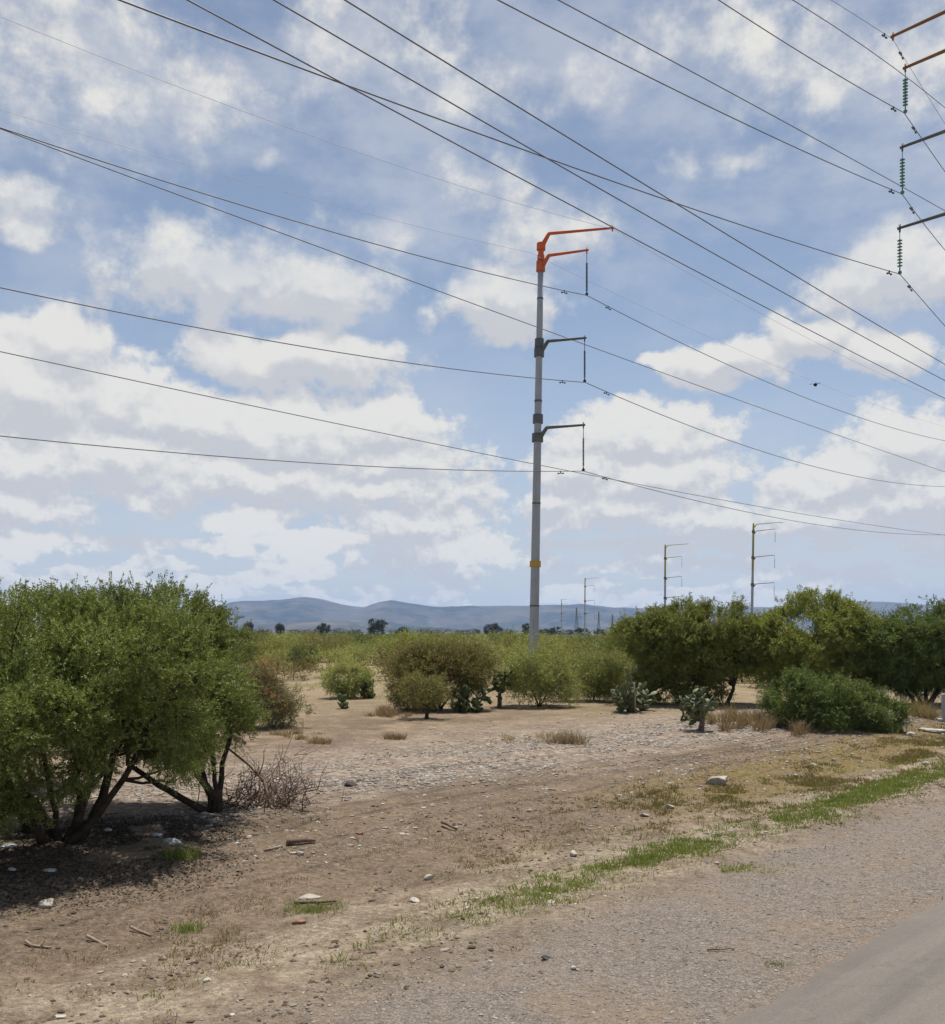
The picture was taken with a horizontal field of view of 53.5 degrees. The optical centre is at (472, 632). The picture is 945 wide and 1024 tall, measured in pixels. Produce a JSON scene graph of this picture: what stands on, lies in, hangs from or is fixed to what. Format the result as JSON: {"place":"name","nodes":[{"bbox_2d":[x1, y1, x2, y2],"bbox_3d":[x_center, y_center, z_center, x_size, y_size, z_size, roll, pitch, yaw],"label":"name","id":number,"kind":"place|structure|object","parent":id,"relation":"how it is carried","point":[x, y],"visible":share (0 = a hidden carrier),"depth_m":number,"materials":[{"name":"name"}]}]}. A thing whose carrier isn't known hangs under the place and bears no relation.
{"place":"outdoors","nodes":[
{"label":"outdoors","id":0,"kind":"place"},
{"bbox_2d":[231,621,498,632],"bbox_3d":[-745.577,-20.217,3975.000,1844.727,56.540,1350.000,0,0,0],"label":"foothills","id":1,"kind":"structure","parent":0,"point":[343,625],"depth_m":3742.88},
{"bbox_2d":[364,701,412,717],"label":"dry grass","id":2,"kind":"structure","parent":0,"point":[385,711],"depth_m":29.11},
{"bbox_2d":[0,351,940,534],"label":"power line wire","id":3,"kind":"object","parent":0,"point":[388,434],"visible":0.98,"depth_m":42.55,"materials":[{"name":"metal"}]},
{"bbox_2d":[0,633,944,1023],"bbox_3d":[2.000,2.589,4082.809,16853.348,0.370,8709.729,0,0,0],"label":"ground","id":4,"kind":"structure","parent":0,"point":[330,719],"depth_m":9.78,"materials":[{"name":"soil"}]},
{"bbox_2d":[38,898,53,907],"bbox_3d":[-4.137,2.635,9.087,0.148,0.087,0.137,0,0,-9],"label":"rock","id":5,"kind":"object","parent":4,"relation":"on","point":[46,903],"visible":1,"depth_m":9.07,"materials":[{"name":"stone"}]},
{"bbox_2d":[0,577,109,757],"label":"mesquite tree","id":6,"kind":"object","parent":4,"relation":"on","point":[29,623],"depth_m":15.99,"materials":[{"name":"green plant"}]},
{"bbox_2d":[0,571,262,843],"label":"mesquite tree","id":7,"kind":"object","parent":4,"relation":"on","point":[38,698],"visible":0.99,"depth_m":10.63,"materials":[{"name":"green plant"}]},
{"bbox_2d":[0,786,264,915],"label":"leaf litter","id":8,"kind":"object","parent":4,"relation":"on","point":[162,821],"visible":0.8,"depth_m":10.67,"materials":[{"name":"plant"}]},
{"bbox_2d":[3,569,282,812],"bbox_3d":[-4.551,0.845,13.200,3.786,3.484,3.329,0,0,0],"label":"mesquite tree","id":9,"kind":"object","parent":4,"relation":"on","point":[231,709],"visible":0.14,"depth_m":13.10,"materials":[{"name":"green plant"}]},
{"bbox_2d":[162,838,182,843],"bbox_3d":[-3.639,2.534,11.386,0.246,0.087,0.167,0,0,-14],"label":"plastic bag","id":10,"kind":"object","parent":4,"relation":"on","point":[172,841],"visible":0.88,"depth_m":11.34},
{"bbox_2d":[151,840,203,861],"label":"weed clump","id":11,"kind":"object","parent":4,"relation":"on","point":[177,851],"visible":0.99,"depth_m":10.67,"materials":[{"name":"green plant"}]},
{"bbox_2d":[165,920,204,933],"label":"weed clump","id":12,"kind":"object","parent":4,"relation":"on","point":[183,927],"visible":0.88,"depth_m":8.67,"materials":[{"name":"green plant"}]},
{"bbox_2d":[240,631,276,663],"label":"scrub bush","id":13,"kind":"object","parent":4,"relation":"on","point":[258,645],"visible":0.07,"depth_m":75.89,"materials":[{"name":"green plant"}]},
{"bbox_2d":[238,637,279,664],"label":"scrub bush","id":14,"kind":"object","parent":4,"relation":"on","point":[263,648],"visible":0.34,"depth_m":69.19,"materials":[{"name":"green plant"}]},
{"bbox_2d":[246,645,293,673],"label":"scrub bush","id":15,"kind":"object","parent":4,"relation":"on","point":[281,653],"visible":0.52,"depth_m":58.05,"materials":[{"name":"green plant"}]},
{"bbox_2d":[235,643,317,730],"bbox_3d":[-5.572,1.665,25.517,2.780,2.784,2.263,0,0,0],"label":"dry shrub","id":16,"kind":"object","parent":4,"relation":"on","point":[278,696],"visible":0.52,"depth_m":25.18,"materials":[{"name":"green plant"}]},
{"bbox_2d":[265,640,295,656],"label":"scrub bush","id":17,"kind":"object","parent":4,"relation":"on","point":[282,644],"visible":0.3,"depth_m":86.28,"materials":[{"name":"green plant"}]},
{"bbox_2d":[275,622,285,633],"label":"horizon tree","id":18,"kind":"object","parent":4,"relation":"on","point":[279,627],"visible":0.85,"depth_m":479.22,"materials":[{"name":"green plant"}]},
{"bbox_2d":[197,725,366,812],"bbox_3d":[-2.945,2.054,13.500,1.940,1.303,2.209,0,0,-44],"label":"dead brush","id":19,"kind":"object","parent":4,"relation":"on","point":[256,796],"visible":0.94,"depth_m":13.50,"materials":[{"name":"plant"}]},
{"bbox_2d":[263,630,309,648],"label":"scrub bush","id":20,"kind":"object","parent":4,"relation":"on","point":[281,636],"visible":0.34,"depth_m":109.30,"materials":[{"name":"green plant"}]},
{"bbox_2d":[266,727,324,739],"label":"dry grass","id":21,"kind":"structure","parent":4,"relation":"on","point":[285,733],"depth_m":23.51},
{"bbox_2d":[286,838,315,844],"bbox_3d":[-2.106,2.570,11.522,0.358,0.076,0.074,0,0,-16],"label":"log","id":22,"kind":"object","parent":4,"relation":"on","point":[294,841],"visible":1,"depth_m":11.50,"materials":[{"name":"brown wood"}]},
{"bbox_2d":[273,649,329,680],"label":"scrub bush","id":23,"kind":"object","parent":4,"relation":"on","point":[307,665],"visible":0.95,"depth_m":50.80,"materials":[{"name":"green plant"}]},
{"bbox_2d":[285,640,328,668],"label":"dark shrub","id":24,"kind":"object","parent":4,"relation":"on","point":[301,654],"visible":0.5,"depth_m":66.10,"materials":[{"name":"green plant"}]},
{"bbox_2d":[299,894,320,899],"bbox_3d":[-1.667,2.713,9.623,0.220,0.040,0.132,-1,10,-3],"label":"rock","id":25,"kind":"object","parent":4,"relation":"on","point":[308,896],"visible":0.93,"depth_m":9.60,"materials":[{"name":"stone"}]},
{"bbox_2d":[278,897,349,915],"bbox_3d":[-1.552,2.715,9.288,0.731,0.135,0.558,0,0,0],"label":"weed clump","id":26,"kind":"object","parent":4,"relation":"on","point":[311,908],"visible":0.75,"depth_m":9.25,"materials":[{"name":"green plant"}]},
{"bbox_2d":[292,628,335,662],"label":"scrub bush","id":27,"kind":"object","parent":4,"relation":"on","point":[322,645],"visible":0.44,"depth_m":80.60,"materials":[{"name":"green plant"}]},
{"bbox_2d":[306,736,334,743],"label":"dry grass tuft","id":28,"kind":"object","parent":4,"relation":"on","point":[323,740],"visible":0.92,"depth_m":22.10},
{"bbox_2d":[313,623,331,634],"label":"horizon tree","id":29,"kind":"object","parent":4,"relation":"on","point":[321,629],"visible":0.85,"depth_m":479.12,"materials":[{"name":"green plant"}]},
{"bbox_2d":[321,636,355,662],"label":"scrub bush","id":30,"kind":"object","parent":4,"relation":"on","point":[342,644],"visible":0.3,"depth_m":79.85,"materials":[{"name":"green plant"}]},
{"bbox_2d":[337,693,348,708],"bbox_3d":[-4.434,2.382,32.074,0.439,0.578,0.515,0,0,0],"label":"prickly pear","id":31,"kind":"object","parent":4,"relation":"on","point":[342,699],"visible":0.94,"depth_m":32.07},
{"bbox_2d":[305,644,381,676],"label":"scrub bush","id":32,"kind":"object","parent":4,"relation":"on","point":[332,654],"visible":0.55,"depth_m":54.14,"materials":[{"name":"green plant"}]},
{"bbox_2d":[314,657,380,698],"bbox_3d":[-4.878,1.956,36.886,2.668,2.028,2.376,0,0,-23],"label":"round shrub","id":33,"kind":"object","parent":4,"relation":"on","point":[348,687],"visible":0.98,"depth_m":36.46,"materials":[{"name":"green plant"}]},
{"bbox_2d":[332,630,363,644],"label":"scrub bush","id":34,"kind":"object","parent":4,"relation":"on","point":[351,637],"visible":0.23,"depth_m":101.47,"materials":[{"name":"green plant"}]},
{"bbox_2d":[335,644,373,663],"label":"scrub bush","id":35,"kind":"object","parent":4,"relation":"on","point":[352,649],"visible":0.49,"depth_m":73.53,"materials":[{"name":"green plant"}]},
{"bbox_2d":[346,629,377,646],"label":"scrub bush","id":36,"kind":"object","parent":4,"relation":"on","point":[369,638],"visible":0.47,"depth_m":119.35,"materials":[{"name":"green plant"}]},
{"bbox_2d":[335,640,392,663],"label":"scrub bush","id":37,"kind":"object","parent":4,"relation":"on","point":[370,648],"visible":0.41,"depth_m":73.67,"materials":[{"name":"green plant"}]},
{"bbox_2d":[359,677,375,697],"bbox_3d":[-4.195,2.199,37.186,0.686,0.931,0.873,0,0,0],"label":"prickly pear","id":38,"kind":"object","parent":4,"relation":"on","point":[367,686],"visible":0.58,"depth_m":36.96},
{"bbox_2d":[366,618,387,634],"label":"horizon tree","id":39,"kind":"object","parent":4,"relation":"on","point":[377,625],"visible":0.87,"depth_m":428.80,"materials":[{"name":"green plant"}]},
{"bbox_2d":[372,633,401,656],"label":"scrub bush","id":40,"kind":"object","parent":4,"relation":"on","point":[383,638],"visible":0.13,"depth_m":76.45,"materials":[{"name":"green plant"}]},
{"bbox_2d":[381,731,407,739],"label":"dry grass tuft","id":41,"kind":"object","parent":4,"relation":"on","point":[395,736],"visible":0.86,"depth_m":23.10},
{"bbox_2d":[371,637,417,674],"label":"scrub bush","id":42,"kind":"object","parent":4,"relation":"on","point":[384,644],"visible":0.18,"depth_m":55.83,"materials":[{"name":"green plant"}]},
{"bbox_2d":[377,627,417,655],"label":"scrub bush","id":43,"kind":"object","parent":4,"relation":"on","point":[394,636],"visible":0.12,"depth_m":79.73,"materials":[{"name":"green plant"}]},
{"bbox_2d":[349,631,450,680],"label":"scrub bush","id":44,"kind":"object","parent":4,"relation":"on","point":[373,660],"visible":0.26,"depth_m":50.53,"materials":[{"name":"green plant"}]},
{"bbox_2d":[377,633,424,664],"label":"scrub bush","id":45,"kind":"object","parent":4,"relation":"on","point":[388,647],"visible":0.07,"depth_m":66.80,"materials":[{"name":"green plant"}]},
{"bbox_2d":[385,626,446,662],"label":"scrub bush","id":46,"kind":"object","parent":4,"relation":"on","point":[423,638],"visible":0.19,"depth_m":70.28,"materials":[{"name":"green plant"}]},
{"bbox_2d":[387,663,456,718],"bbox_3d":[-1.484,1.770,28.099,2.231,1.707,1.788,0,0,0],"label":"thorn tree","id":47,"kind":"object","parent":4,"relation":"on","point":[429,698],"visible":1,"depth_m":27.99,"materials":[{"name":"green plant"}]},
{"bbox_2d":[376,632,500,711],"bbox_3d":[-1.081,1.592,31.481,4.219,3.264,3.193,0,0,0],"label":"thorn shrub","id":48,"kind":"object","parent":4,"relation":"on","point":[458,665],"visible":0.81,"depth_m":30.87,"materials":[{"name":"green plant"}]},
{"bbox_2d":[450,685,491,712],"bbox_3d":[-0.128,2.169,30.449,1.427,0.970,1.214,0,0,40],"label":"prickly pear","id":49,"kind":"object","parent":4,"relation":"on","point":[465,706],"visible":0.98,"depth_m":30.33,"materials":[{"name":"plant"}]},
{"bbox_2d":[0,710,944,1023],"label":"soil crumbs","id":50,"kind":"object","parent":4,"relation":"on","point":[418,866],"visible":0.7,"depth_m":11.00,"materials":[{"name":"soil"}]},
{"bbox_2d":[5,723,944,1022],"bbox_3d":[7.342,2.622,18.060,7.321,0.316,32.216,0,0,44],"label":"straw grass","id":51,"kind":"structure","parent":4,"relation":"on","point":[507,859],"depth_m":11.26,"materials":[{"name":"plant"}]},
{"bbox_2d":[28,716,944,1019],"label":"scattered pebbles","id":52,"kind":"object","parent":4,"relation":"on","point":[238,1000],"visible":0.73,"depth_m":12.34,"materials":[{"name":"stone"}]},
{"bbox_2d":[465,636,517,671],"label":"scrub bush","id":53,"kind":"object","parent":4,"relation":"on","point":[496,647],"visible":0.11,"depth_m":57.78,"materials":[{"name":"green plant"}]},
{"bbox_2d":[482,623,502,633],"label":"horizon tree","id":54,"kind":"object","parent":4,"relation":"on","point":[497,627],"visible":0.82,"depth_m":448.96,"materials":[{"name":"green plant"}]},
{"bbox_2d":[44,698,943,871],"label":"rubble","id":55,"kind":"object","parent":4,"relation":"on","point":[324,781],"visible":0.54,"depth_m":17.21,"materials":[{"name":"stone"}]},
{"bbox_2d":[97,753,893,965],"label":"clods","id":56,"kind":"object","parent":4,"relation":"on","point":[337,864],"visible":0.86,"depth_m":12.00,"materials":[{"name":"soil"}]},
{"bbox_2d":[491,670,513,707],"bbox_3d":[0.961,1.945,32.184,0.821,1.368,1.087,0,0,-29],"label":"prickly pear","id":57,"kind":"object","parent":4,"relation":"on","point":[496,687],"visible":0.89,"depth_m":32.11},
{"bbox_2d":[491,635,527,654],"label":"scrub bush","id":58,"kind":"object","parent":4,"relation":"on","point":[509,643],"visible":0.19,"depth_m":74.53,"materials":[{"name":"green plant"}]},
{"bbox_2d":[496,626,540,647],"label":"scrub bush","id":59,"kind":"object","parent":4,"relation":"on","point":[515,635],"visible":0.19,"depth_m":89.28,"materials":[{"name":"green plant"}]},
{"bbox_2d":[489,636,559,672],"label":"scrub bush","id":60,"kind":"object","parent":4,"relation":"on","point":[502,647],"visible":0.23,"depth_m":47.85,"materials":[{"name":"green plant"}]},
{"bbox_2d":[450,728,617,747],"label":"dry grass","id":61,"kind":"structure","parent":4,"relation":"on","point":[537,736],"depth_m":22.35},
{"bbox_2d":[485,632,593,707],"bbox_3d":[2.263,1.525,32.595,3.696,3.052,3.210,0,0,-21],"label":"pale shrub","id":62,"kind":"object","parent":4,"relation":"on","point":[549,682],"visible":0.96,"depth_m":32.20,"materials":[{"name":"green plant"}]},
{"bbox_2d":[540,634,584,674],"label":"scrub bush","id":63,"kind":"object","parent":4,"relation":"on","point":[548,645],"visible":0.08,"depth_m":51.42,"materials":[{"name":"green plant"}]},
{"bbox_2d":[540,728,597,744],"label":"dry grass tuft","id":64,"kind":"object","parent":4,"relation":"on","point":[562,739],"visible":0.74,"depth_m":21.23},
{"bbox_2d":[529,225,613,679],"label":"power pole","id":65,"kind":"object","parent":4,"relation":"on","point":[538,434],"visible":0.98,"depth_m":46.97,"materials":[{"name":"metal"}]},
{"bbox_2d":[0,435,921,534],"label":"power line wire","id":66,"kind":"object","parent":65,"relation":"hanging from","point":[393,467],"visible":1,"depth_m":35.78,"materials":[{"name":"metal"}]},
{"bbox_2d":[0,109,940,425],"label":"power line wire","id":67,"kind":"object","parent":65,"relation":"attached to","point":[430,229],"visible":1,"depth_m":38.36,"materials":[{"name":"metal"}]},
{"bbox_2d":[0,16,943,400],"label":"power line wire","id":68,"kind":"object","parent":65,"relation":"attached to","point":[406,168],"visible":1,"depth_m":33.60,"materials":[{"name":"metal"}]},
{"bbox_2d":[0,127,944,440],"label":"power line wire","id":69,"kind":"object","parent":65,"relation":"hanging from","point":[402,251],"visible":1,"depth_m":35.77,"materials":[{"name":"metal"}]},
{"bbox_2d":[0,287,944,486],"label":"power line wire","id":70,"kind":"object","parent":65,"relation":"hanging from","point":[402,362],"visible":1,"depth_m":35.84,"materials":[{"name":"metal"}]},
{"bbox_2d":[259,632,895,641],"bbox_3d":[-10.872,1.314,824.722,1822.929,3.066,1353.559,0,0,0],"label":"distant scrub","id":71,"kind":"object","parent":4,"relation":"on","point":[329,633],"visible":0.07,"depth_m":384.10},
{"bbox_2d":[548,635,608,681],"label":"scrub bush","id":72,"kind":"object","parent":4,"relation":"on","point":[580,650],"visible":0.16,"depth_m":48.16,"materials":[{"name":"green plant"}]},
{"bbox_2d":[584,578,594,633],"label":"power pole","id":73,"kind":"object","parent":4,"relation":"on","point":[585,602],"visible":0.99,"depth_m":334.83,"materials":[{"name":"metal"}]},
{"bbox_2d":[559,635,636,702],"bbox_3d":[4.455,1.555,35.545,3.712,2.968,3.498,0,0,0],"label":"pale shrub","id":74,"kind":"object","parent":4,"relation":"on","point":[608,672],"visible":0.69,"depth_m":34.89,"materials":[{"name":"green plant"}]},
{"bbox_2d":[567,632,639,661],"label":"scrub bush","id":75,"kind":"object","parent":4,"relation":"on","point":[587,644],"visible":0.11,"depth_m":61.93,"materials":[{"name":"green plant"}]},
{"bbox_2d":[585,644,638,691],"bbox_3d":[6.051,1.763,39.789,2.710,2.579,3.789,0,0,-20],"label":"scrub bush","id":76,"kind":"object","parent":4,"relation":"on","point":[617,650],"visible":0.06,"depth_m":39.82,"materials":[{"name":"green plant"}]},
{"bbox_2d":[610,667,657,712],"bbox_3d":[5.265,1.867,30.549,1.703,1.507,1.559,0,0,0],"label":"prickly pear","id":77,"kind":"object","parent":4,"relation":"on","point":[629,697],"visible":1,"depth_m":30.23,"materials":[{"name":"green plant"}]},
{"bbox_2d":[664,544,682,607],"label":"power pole","id":78,"kind":"object","parent":4,"relation":"on","point":[665,577],"visible":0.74,"depth_m":207.81,"materials":[{"name":"metal"}]},
{"bbox_2d":[599,591,765,704],"bbox_3d":[7.887,0.770,33.646,6.642,4.527,4.219,0,0,0],"label":"mesquite tree","id":79,"kind":"object","parent":4,"relation":"on","point":[693,637],"visible":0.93,"depth_m":33.21,"materials":[{"name":"green plant"}]},
{"bbox_2d":[679,686,717,731],"bbox_3d":[5.650,1.919,23.424,0.890,1.166,1.026,0,0,0],"label":"prickly pear","id":80,"kind":"object","parent":4,"relation":"on","point":[696,707],"visible":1,"depth_m":23.34,"materials":[{"name":"plant"}]},
{"bbox_2d":[706,776,727,784],"bbox_3d":[4.324,2.639,16.609,0.384,0.209,0.278,0,0,15],"label":"rock","id":81,"kind":"object","parent":4,"relation":"on","point":[713,780],"visible":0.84,"depth_m":16.50,"materials":[{"name":"stone"}]},
{"bbox_2d":[681,701,817,735],"bbox_3d":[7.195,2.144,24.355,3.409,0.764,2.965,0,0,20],"label":"dry grass","id":82,"kind":"structure","parent":4,"relation":"on","point":[759,724],"depth_m":24.11,"materials":[{"name":"plant"}]},
{"bbox_2d":[716,861,795,876],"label":"weed clump","id":83,"kind":"object","parent":4,"relation":"on","point":[730,868],"visible":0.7,"depth_m":10.34,"materials":[{"name":"green plant"}]},
{"bbox_2d":[751,522,781,617],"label":"power pole","id":84,"kind":"object","parent":4,"relation":"on","point":[753,557],"visible":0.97,"depth_m":168.81,"materials":[{"name":"metal"}]},
{"bbox_2d":[726,584,896,700],"bbox_3d":[12.237,0.648,33.604,6.428,4.754,4.204,0,0,0],"label":"mesquite tree","id":85,"kind":"object","parent":4,"relation":"on","point":[788,647],"visible":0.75,"depth_m":32.86,"materials":[{"name":"green plant"}]},
{"bbox_2d":[751,663,915,734],"bbox_3d":[9.504,1.875,24.774,4.136,2.165,2.816,0,0,0],"label":"bush","id":86,"kind":"object","parent":4,"relation":"on","point":[811,702],"visible":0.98,"depth_m":24.27,"materials":[{"name":"green plant"}]},
{"bbox_2d":[836,594,944,704],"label":"mesquite tree","id":87,"kind":"object","parent":4,"relation":"on","point":[909,665],"visible":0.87,"depth_m":32.26,"materials":[{"name":"green plant"}]},
{"bbox_2d":[891,694,940,719],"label":"dry grass","id":88,"kind":"structure","parent":4,"relation":"on","point":[921,711],"depth_m":28.26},
{"bbox_2d":[890,10,944,274],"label":"power pole","id":89,"kind":"object","parent":4,"relation":"on","point":[905,67],"visible":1,"depth_m":34.80,"materials":[{"name":"metal"}]},
{"bbox_2d":[118,0,944,325],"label":"power line wire","id":90,"kind":"object","parent":89,"relation":"attached to","point":[476,132],"visible":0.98,"depth_m":18.63,"materials":[{"name":"metal"}]},
{"bbox_2d":[497,0,944,249],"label":"power line wire","id":91,"kind":"object","parent":89,"relation":"attached to","point":[910,208],"visible":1,"depth_m":24.81,"materials":[{"name":"metal"}]},
{"bbox_2d":[718,0,944,171],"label":"power line wire","id":92,"kind":"object","parent":89,"relation":"attached to","point":[914,129],"visible":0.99,"depth_m":30.62,"materials":[{"name":"metal"}]},
{"bbox_2d":[831,0,944,123],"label":"power line wire","id":93,"kind":"object","parent":89,"relation":"attached to","point":[899,52],"visible":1,"depth_m":35.60,"materials":[{"name":"metal"}]},
{"bbox_2d":[917,728,944,732],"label":"rock","id":94,"kind":"object","parent":4,"relation":"on","point":[932,730],"visible":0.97,"depth_m":24.64,"materials":[{"name":"stone"}]},
{"bbox_2d":[936,693,944,721],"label":"concrete marker","id":95,"kind":"object","parent":4,"relation":"on","point":[942,719],"visible":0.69,"depth_m":27.33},
{"bbox_2d":[0,754,944,1021],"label":"green grass","id":96,"kind":"structure","parent":0,"point":[886,788],"depth_m":11.39,"materials":[{"name":"plant"}]},
{"bbox_2d":[0,128,944,471],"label":"power line wire","id":97,"kind":"object","parent":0,"point":[392,274],"visible":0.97,"depth_m":42.85,"materials":[{"name":"metal"}]},
{"bbox_2d":[0,0,944,622],"label":"sky","id":98,"kind":"structure","parent":0,"point":[73,229],"materials":[{"name":"blue"}]},
{"bbox_2d":[24,597,939,632],"bbox_3d":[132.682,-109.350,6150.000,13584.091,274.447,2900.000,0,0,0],"label":"hills","id":99,"kind":"structure","parent":0,"point":[389,612],"depth_m":5858.20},
{"bbox_2d":[100,770,944,1023],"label":"gravel","id":100,"kind":"structure","parent":0,"point":[585,969],"depth_m":7.80,"materials":[{"name":"gravel"}]},
{"bbox_2d":[187,0,944,398],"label":"power line wire","id":101,"kind":"object","parent":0,"point":[513,174],"visible":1,"depth_m":17.53,"materials":[{"name":"metal"}]},
{"bbox_2d":[273,0,944,380],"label":"power line wire","id":102,"kind":"object","parent":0,"point":[561,166],"visible":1,"depth_m":17.38,"materials":[{"name":"metal"}]},
{"bbox_2d":[344,0,944,364],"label":"power line wire","id":103,"kind":"object","parent":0,"point":[368,14],"visible":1,"depth_m":17.03,"materials":[{"name":"metal"}]},
{"bbox_2d":[481,724,944,845],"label":"olive grass","id":104,"kind":"structure","parent":0,"point":[830,781],"depth_m":16.02,"materials":[{"name":"plant"}]},
{"bbox_2d":[558,0,944,210],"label":"power line wire","id":105,"kind":"object","parent":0,"point":[731,93],"visible":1,"depth_m":30.83,"materials":[{"name":"metal"}]},
{"bbox_2d":[720,895,944,1023],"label":"road","id":106,"kind":"structure","parent":0,"point":[895,974],"depth_m":6.48,"materials":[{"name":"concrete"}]},
{"bbox_2d":[793,0,944,107],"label":"power line wire","id":107,"kind":"object","parent":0,"point":[866,48],"visible":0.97,"depth_m":38.84,"materials":[{"name":"metal"}]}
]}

